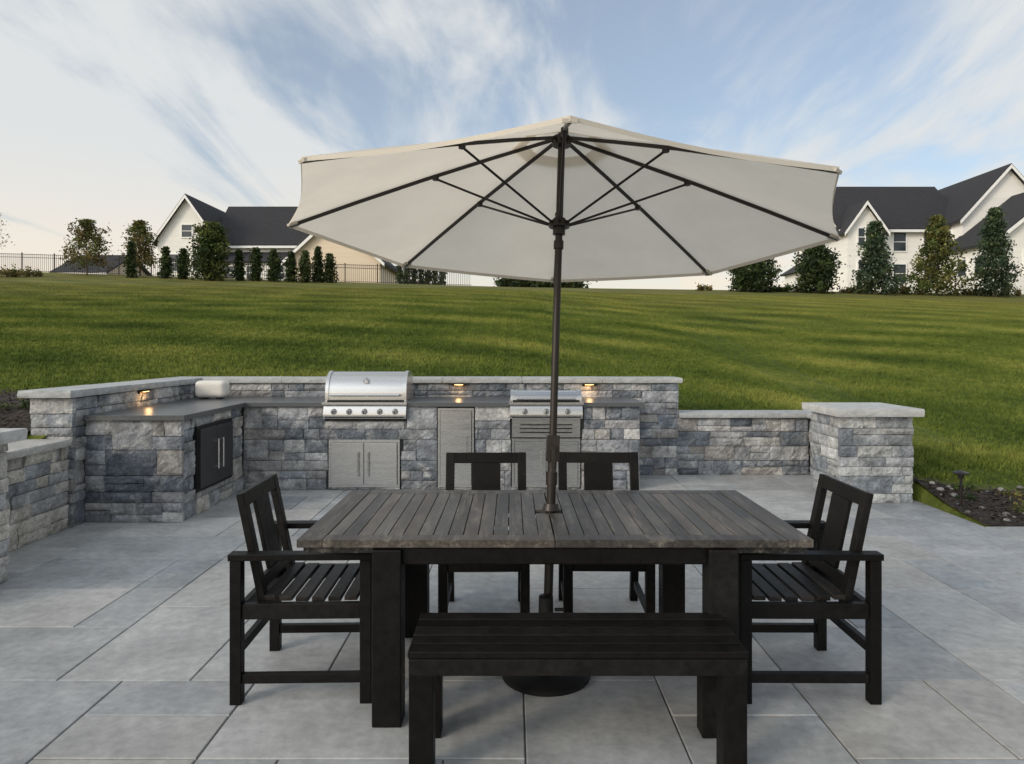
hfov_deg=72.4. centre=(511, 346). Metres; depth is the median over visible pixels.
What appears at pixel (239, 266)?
arborvitae tree
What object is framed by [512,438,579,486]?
access doors
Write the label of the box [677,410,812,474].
stone wall
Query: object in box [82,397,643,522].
stone kitchen counter
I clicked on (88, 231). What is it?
deciduous tree
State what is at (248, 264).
metal fence
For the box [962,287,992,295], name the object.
shrub
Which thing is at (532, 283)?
shrub
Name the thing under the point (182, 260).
arborvitae tree
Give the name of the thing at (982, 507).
garden rocks
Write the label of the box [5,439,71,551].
stone wall
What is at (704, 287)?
shrub
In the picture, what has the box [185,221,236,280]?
evergreen tree
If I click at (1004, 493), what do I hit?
bed plant
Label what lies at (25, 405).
bed plant
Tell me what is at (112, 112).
sky
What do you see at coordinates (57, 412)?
raised stone wall
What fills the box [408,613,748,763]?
bench
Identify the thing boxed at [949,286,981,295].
shrub
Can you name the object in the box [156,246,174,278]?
arborvitae tree
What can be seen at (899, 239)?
windows
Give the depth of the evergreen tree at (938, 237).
45.61 m
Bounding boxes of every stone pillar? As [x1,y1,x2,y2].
[0,428,27,582]
[802,402,924,502]
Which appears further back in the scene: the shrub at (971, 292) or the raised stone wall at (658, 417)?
the shrub at (971, 292)
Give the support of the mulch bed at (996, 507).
on the lawn ground at (922, 493)
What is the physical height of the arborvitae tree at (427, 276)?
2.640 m
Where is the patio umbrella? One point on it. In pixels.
(565, 199)
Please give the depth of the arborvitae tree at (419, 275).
53.88 m
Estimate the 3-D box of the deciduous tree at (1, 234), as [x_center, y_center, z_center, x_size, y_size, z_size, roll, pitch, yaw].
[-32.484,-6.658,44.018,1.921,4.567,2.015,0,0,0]
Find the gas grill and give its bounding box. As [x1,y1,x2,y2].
[322,371,414,418]
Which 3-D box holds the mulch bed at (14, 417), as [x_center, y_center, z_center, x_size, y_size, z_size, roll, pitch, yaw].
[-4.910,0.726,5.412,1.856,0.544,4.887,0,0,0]
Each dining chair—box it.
[438,452,529,612]
[558,452,654,612]
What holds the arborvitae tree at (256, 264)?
on the lawn ground at (922, 493)
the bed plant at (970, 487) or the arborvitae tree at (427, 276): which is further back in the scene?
the arborvitae tree at (427, 276)
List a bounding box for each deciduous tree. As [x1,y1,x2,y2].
[0,213,11,246]
[58,218,113,274]
[115,220,158,275]
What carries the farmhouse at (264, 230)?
on the lawn ground at (922, 493)
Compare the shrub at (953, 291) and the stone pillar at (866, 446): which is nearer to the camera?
the stone pillar at (866, 446)
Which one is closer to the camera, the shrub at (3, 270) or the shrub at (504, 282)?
the shrub at (3, 270)
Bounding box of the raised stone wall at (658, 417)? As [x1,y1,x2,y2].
[202,376,682,474]
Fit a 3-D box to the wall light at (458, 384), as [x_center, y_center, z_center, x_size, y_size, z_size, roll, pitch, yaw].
[-0.620,0.441,8.168,0.160,0.032,0.065,0,0,0]
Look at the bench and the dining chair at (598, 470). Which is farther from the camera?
the dining chair at (598, 470)
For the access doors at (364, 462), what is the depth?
7.31 m
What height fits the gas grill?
0.490 m
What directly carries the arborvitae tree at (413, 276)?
on the lawn ground at (922, 493)
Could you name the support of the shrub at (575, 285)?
on the lawn ground at (922, 493)
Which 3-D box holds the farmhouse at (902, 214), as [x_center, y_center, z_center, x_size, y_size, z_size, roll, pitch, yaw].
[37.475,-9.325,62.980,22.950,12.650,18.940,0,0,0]
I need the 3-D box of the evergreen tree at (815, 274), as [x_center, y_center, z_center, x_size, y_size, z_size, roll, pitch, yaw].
[20.011,-5.033,46.035,3.743,3.810,4.206,0,0,0]
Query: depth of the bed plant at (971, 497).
6.48 m
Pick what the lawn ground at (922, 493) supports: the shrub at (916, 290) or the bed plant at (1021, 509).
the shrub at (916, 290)
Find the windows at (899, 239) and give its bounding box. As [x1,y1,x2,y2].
[857,227,1023,283]
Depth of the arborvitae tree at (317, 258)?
47.25 m
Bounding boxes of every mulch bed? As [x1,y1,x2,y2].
[0,388,33,431]
[913,476,1023,525]
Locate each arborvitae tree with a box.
[122,240,139,277]
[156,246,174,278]
[171,248,191,278]
[232,249,246,280]
[247,247,264,280]
[265,249,283,281]
[283,251,299,281]
[295,250,314,282]
[311,246,323,282]
[320,253,338,282]
[394,265,404,283]
[402,268,411,283]
[410,268,417,282]
[416,269,424,284]
[423,271,431,284]
[429,271,438,284]
[437,271,446,284]
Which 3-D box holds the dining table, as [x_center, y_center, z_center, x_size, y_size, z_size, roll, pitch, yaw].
[0.170,1.130,3.237,2.040,0.740,0.965,0,0,0]
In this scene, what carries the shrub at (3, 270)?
on the lawn ground at (922, 493)
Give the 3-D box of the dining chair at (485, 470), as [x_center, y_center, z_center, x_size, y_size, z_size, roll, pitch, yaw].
[-0.148,1.063,3.877,0.472,0.881,0.595,0,0,-1]
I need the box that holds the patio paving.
[0,474,1023,763]
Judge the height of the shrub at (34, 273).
0.761 m
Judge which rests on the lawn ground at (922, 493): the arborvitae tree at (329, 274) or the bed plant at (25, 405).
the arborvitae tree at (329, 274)
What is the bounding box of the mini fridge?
[438,408,473,486]
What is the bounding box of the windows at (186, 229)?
[169,224,283,279]
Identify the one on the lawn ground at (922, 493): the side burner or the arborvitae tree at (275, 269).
the arborvitae tree at (275, 269)
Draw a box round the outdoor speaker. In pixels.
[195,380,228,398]
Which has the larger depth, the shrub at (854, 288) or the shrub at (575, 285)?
the shrub at (575, 285)
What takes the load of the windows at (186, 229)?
in the farmhouse at (264, 230)
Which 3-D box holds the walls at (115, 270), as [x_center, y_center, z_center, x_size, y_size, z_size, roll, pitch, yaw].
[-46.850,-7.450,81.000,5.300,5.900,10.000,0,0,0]
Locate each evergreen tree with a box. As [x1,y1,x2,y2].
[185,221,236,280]
[726,258,782,292]
[788,244,850,293]
[849,220,905,295]
[899,214,981,295]
[960,206,1023,297]
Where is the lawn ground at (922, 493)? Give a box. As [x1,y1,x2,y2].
[0,271,1023,526]
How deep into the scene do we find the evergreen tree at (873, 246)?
45.61 m
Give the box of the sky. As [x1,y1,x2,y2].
[0,0,1023,289]
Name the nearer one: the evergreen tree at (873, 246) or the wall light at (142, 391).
the wall light at (142, 391)
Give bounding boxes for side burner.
[509,389,583,418]
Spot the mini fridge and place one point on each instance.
(455, 430)
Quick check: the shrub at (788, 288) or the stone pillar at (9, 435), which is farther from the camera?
the shrub at (788, 288)
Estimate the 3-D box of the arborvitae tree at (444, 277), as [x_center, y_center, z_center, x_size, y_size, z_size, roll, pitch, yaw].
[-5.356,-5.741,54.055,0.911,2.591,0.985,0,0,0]
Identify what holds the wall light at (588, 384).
attached to the raised stone wall at (658, 417)
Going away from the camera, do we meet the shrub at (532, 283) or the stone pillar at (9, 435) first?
the stone pillar at (9, 435)
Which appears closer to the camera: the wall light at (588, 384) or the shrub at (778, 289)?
the wall light at (588, 384)
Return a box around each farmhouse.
[151,194,396,283]
[779,163,1023,293]
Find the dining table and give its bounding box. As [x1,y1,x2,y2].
[297,490,813,727]
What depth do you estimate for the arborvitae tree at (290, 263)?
46.58 m
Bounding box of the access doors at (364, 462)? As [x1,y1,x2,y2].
[329,439,400,486]
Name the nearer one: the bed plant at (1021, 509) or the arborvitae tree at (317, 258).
the bed plant at (1021, 509)
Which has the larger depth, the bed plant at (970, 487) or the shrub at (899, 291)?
the shrub at (899, 291)
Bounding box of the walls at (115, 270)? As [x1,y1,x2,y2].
[108,264,146,275]
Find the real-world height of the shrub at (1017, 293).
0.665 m
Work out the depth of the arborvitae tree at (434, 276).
53.87 m
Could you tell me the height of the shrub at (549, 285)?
2.752 m
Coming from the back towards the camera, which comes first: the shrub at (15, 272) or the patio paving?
the shrub at (15, 272)
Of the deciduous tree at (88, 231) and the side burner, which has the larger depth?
the deciduous tree at (88, 231)
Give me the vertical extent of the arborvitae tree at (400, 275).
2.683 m
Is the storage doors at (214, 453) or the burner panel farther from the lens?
the burner panel
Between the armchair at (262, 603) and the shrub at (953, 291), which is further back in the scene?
the shrub at (953, 291)
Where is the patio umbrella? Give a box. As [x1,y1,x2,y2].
[287,115,842,696]
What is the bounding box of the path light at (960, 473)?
[952,470,968,510]
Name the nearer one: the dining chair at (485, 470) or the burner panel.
the dining chair at (485, 470)
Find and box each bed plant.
[0,398,29,409]
[949,479,980,492]
[955,491,977,501]
[994,489,1023,497]
[1007,493,1023,513]
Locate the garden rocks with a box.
[929,481,1023,521]
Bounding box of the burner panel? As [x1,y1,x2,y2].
[512,419,579,436]
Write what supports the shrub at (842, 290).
on the lawn ground at (922, 493)
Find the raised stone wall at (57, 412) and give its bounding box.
[17,376,215,526]
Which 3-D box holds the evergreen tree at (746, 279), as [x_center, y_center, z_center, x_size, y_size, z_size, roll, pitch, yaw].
[15.733,-4.779,45.854,3.826,3.112,5.110,0,0,31]
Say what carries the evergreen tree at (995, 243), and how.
on the lawn ground at (922, 493)
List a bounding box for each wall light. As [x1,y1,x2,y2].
[137,390,150,393]
[452,383,465,385]
[582,383,595,385]
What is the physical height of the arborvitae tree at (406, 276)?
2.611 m
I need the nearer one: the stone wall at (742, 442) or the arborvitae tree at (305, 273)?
the stone wall at (742, 442)
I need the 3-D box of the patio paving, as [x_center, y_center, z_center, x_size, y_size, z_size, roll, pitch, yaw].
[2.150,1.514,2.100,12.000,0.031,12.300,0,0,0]
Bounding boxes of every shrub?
[0,263,29,276]
[0,265,18,276]
[17,266,42,276]
[493,277,528,286]
[515,280,545,287]
[530,281,567,287]
[561,281,597,287]
[695,282,712,290]
[768,283,784,291]
[781,283,801,291]
[839,284,855,292]
[848,284,862,292]
[892,286,909,293]
[902,285,924,294]
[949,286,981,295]
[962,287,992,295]
[998,288,1021,295]
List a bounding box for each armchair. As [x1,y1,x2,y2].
[227,474,371,704]
[738,473,883,704]
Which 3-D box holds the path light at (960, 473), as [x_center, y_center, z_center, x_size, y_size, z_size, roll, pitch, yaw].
[4.040,1.319,6.300,0.128,0.410,0.128,0,0,0]
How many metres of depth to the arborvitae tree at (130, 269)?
46.69 m
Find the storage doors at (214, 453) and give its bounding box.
[192,418,232,492]
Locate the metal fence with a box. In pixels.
[0,252,462,285]
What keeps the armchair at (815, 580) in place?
on the patio paving
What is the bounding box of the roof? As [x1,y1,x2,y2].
[51,255,152,275]
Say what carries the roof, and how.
on the walls at (115, 270)
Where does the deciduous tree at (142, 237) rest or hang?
on the lawn ground at (922, 493)

